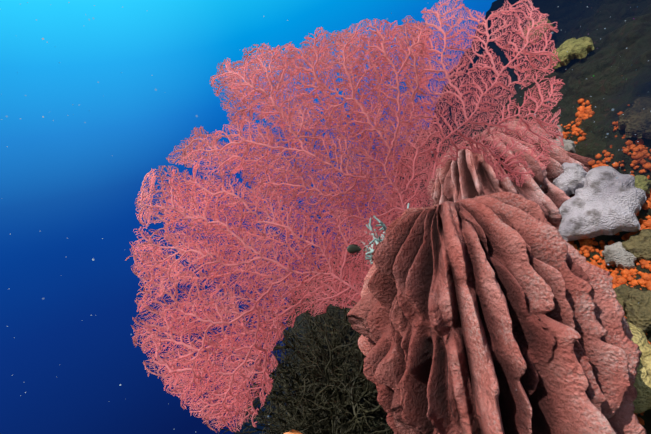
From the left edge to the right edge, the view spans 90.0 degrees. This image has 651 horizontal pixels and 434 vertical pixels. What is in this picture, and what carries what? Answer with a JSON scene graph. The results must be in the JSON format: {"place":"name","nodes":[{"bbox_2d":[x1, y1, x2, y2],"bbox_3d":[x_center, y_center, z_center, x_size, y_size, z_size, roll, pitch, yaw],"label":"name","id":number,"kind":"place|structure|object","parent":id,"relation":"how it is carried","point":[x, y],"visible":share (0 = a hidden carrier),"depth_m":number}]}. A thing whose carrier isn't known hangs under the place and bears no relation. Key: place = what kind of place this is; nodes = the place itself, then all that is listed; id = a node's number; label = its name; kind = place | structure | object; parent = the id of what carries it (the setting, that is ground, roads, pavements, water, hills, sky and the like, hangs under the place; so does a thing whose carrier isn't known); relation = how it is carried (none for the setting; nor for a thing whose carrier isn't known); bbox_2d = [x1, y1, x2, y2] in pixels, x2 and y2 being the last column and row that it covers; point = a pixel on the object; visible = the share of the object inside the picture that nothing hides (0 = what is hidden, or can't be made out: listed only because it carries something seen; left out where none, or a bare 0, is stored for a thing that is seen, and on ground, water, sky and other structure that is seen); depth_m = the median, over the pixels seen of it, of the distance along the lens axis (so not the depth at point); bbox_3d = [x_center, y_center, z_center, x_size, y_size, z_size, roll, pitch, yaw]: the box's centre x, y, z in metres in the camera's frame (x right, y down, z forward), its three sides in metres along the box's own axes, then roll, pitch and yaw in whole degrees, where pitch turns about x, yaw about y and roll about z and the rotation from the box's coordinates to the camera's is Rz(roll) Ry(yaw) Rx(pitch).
{"place":"outdoors","nodes":[
{"label":"outdoors","id":0,"kind":"place"},
{"bbox_2d":[0,0,495,433],"label":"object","id":1,"kind":"structure","parent":0,"point":[72,182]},
{"bbox_2d":[284,430,301,433],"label":"fish","id":2,"kind":"object","parent":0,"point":[294,432],"visible":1,"depth_m":1.23},
{"bbox_2d":[1,2,648,431],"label":"marine snow","id":3,"kind":"structure","parent":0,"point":[395,38],"depth_m":1.27},
{"bbox_2d":[347,244,366,252],"bbox_3d":[0.133,0.135,1.368,0.092,0.041,0.016,3,-1,-18],"label":"fish","id":4,"kind":"object","parent":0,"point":[353,248],"visible":1,"depth_m":1.36},
{"bbox_2d":[234,0,650,433],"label":"rock wall","id":5,"kind":"structure","parent":0,"point":[622,83],"depth_m":1.97},
{"bbox_2d":[125,162,380,432],"bbox_3d":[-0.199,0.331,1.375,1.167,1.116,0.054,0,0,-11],"label":"sea fan","id":6,"kind":"object","parent":5,"relation":"attached to","point":[143,196],"visible":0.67,"depth_m":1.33},
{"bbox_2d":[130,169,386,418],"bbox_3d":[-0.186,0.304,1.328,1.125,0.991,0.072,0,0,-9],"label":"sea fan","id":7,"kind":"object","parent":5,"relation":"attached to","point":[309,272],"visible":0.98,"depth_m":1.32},
{"bbox_2d":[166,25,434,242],"bbox_3d":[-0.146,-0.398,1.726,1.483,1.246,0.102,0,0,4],"label":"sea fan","id":8,"kind":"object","parent":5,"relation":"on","point":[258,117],"visible":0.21,"depth_m":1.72},
{"bbox_2d":[217,260,393,433],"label":"black coral","id":9,"kind":"object","parent":5,"relation":"on","point":[314,404],"visible":0.56,"depth_m":1.78},
{"bbox_2d":[176,15,445,246],"bbox_3d":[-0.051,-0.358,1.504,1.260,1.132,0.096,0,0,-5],"label":"sea fan","id":10,"kind":"object","parent":5,"relation":"on","point":[386,56],"visible":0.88,"depth_m":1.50},
{"bbox_2d":[347,192,646,433],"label":"barrel sponge","id":11,"kind":"object","parent":5,"relation":"on","point":[498,313],"visible":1,"depth_m":0.84},
{"bbox_2d":[362,203,408,263],"bbox_3d":[0.306,0.102,1.424,0.299,0.323,0.322,0,0,31],"label":"crinoid","id":12,"kind":"object","parent":11,"relation":"attached to","point":[384,228],"visible":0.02,"depth_m":1.37},
{"bbox_2d":[426,119,592,229],"bbox_3d":[1.152,-0.011,2.048,0.973,1.062,0.986,-30,6,1],"label":"barrel sponge","id":13,"kind":"object","parent":5,"relation":"on","point":[467,173],"visible":0.29,"depth_m":1.71},
{"bbox_2d":[412,0,564,186],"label":"sea fan","id":14,"kind":"object","parent":13,"relation":"on","point":[499,73],"visible":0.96,"depth_m":1.63},
{"bbox_2d":[553,162,586,195],"bbox_3d":[1.226,-0.190,1.630,0.140,0.190,0.142,0,0,-1],"label":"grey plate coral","id":15,"kind":"object","parent":13,"relation":"on","point":[570,180],"visible":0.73,"depth_m":1.59},
{"bbox_2d":[520,18,553,45],"bbox_3d":[1.537,-1.364,2.382,0.146,0.226,0.253,0,0,-19],"label":"coral","id":16,"kind":"object","parent":5,"relation":"on","point":[538,31],"visible":0.38,"depth_m":2.33},
{"bbox_2d":[554,136,575,152],"bbox_3d":[1.256,-0.377,1.736,0.082,0.111,0.125,0,0,-43],"label":"reef encrustation","id":17,"kind":"object","parent":5,"relation":"on","point":[569,145],"visible":0.46,"depth_m":1.69},
{"bbox_2d":[551,37,593,68],"bbox_3d":[1.484,-1.000,1.964,0.118,0.172,0.214,0,0,-45],"label":"coral","id":18,"kind":"object","parent":5,"relation":"on","point":[580,48],"visible":0.92,"depth_m":1.93},
{"bbox_2d":[558,166,646,240],"bbox_3d":[1.274,-0.064,1.513,0.315,0.361,0.199,0,0,41],"label":"sponge","id":19,"kind":"object","parent":5,"relation":"on","point":[604,200],"visible":0.9,"depth_m":1.46},
{"bbox_2d":[561,98,650,424],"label":"orange cup corals","id":20,"kind":"object","parent":5,"relation":"on","point":[639,153],"visible":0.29,"depth_m":1.48},
{"bbox_2d":[602,241,636,269],"bbox_3d":[1.296,0.169,1.437,0.086,0.122,0.118,0,0,-41],"label":"sponge","id":21,"kind":"object","parent":5,"relation":"on","point":[617,254],"visible":0.94,"depth_m":1.42},
{"bbox_2d":[613,284,635,311],"bbox_3d":[1.185,0.328,1.309,0.150,0.120,0.084,0,0,43],"label":"coral","id":22,"kind":"object","parent":5,"relation":"on","point":[621,291],"visible":0.19,"depth_m":1.29},
{"bbox_2d":[618,96,650,139],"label":"coral","id":23,"kind":"object","parent":5,"relation":"on","point":[634,119],"visible":0.98,"depth_m":1.45},
{"bbox_2d":[622,229,650,261],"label":"coral","id":24,"kind":"object","parent":5,"relation":"on","point":[637,245],"visible":0.79,"depth_m":1.38},
{"bbox_2d":[623,289,650,332],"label":"coral","id":25,"kind":"object","parent":5,"relation":"on","point":[637,304],"visible":0.92,"depth_m":1.19},
{"bbox_2d":[627,321,650,412],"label":"coral","id":26,"kind":"object","parent":5,"relation":"on","point":[642,400],"visible":0.31,"depth_m":1.05},
{"bbox_2d":[634,175,650,194],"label":"reef encrustation","id":27,"kind":"object","parent":5,"relation":"on","point":[642,182],"visible":0.33,"depth_m":1.43}
]}

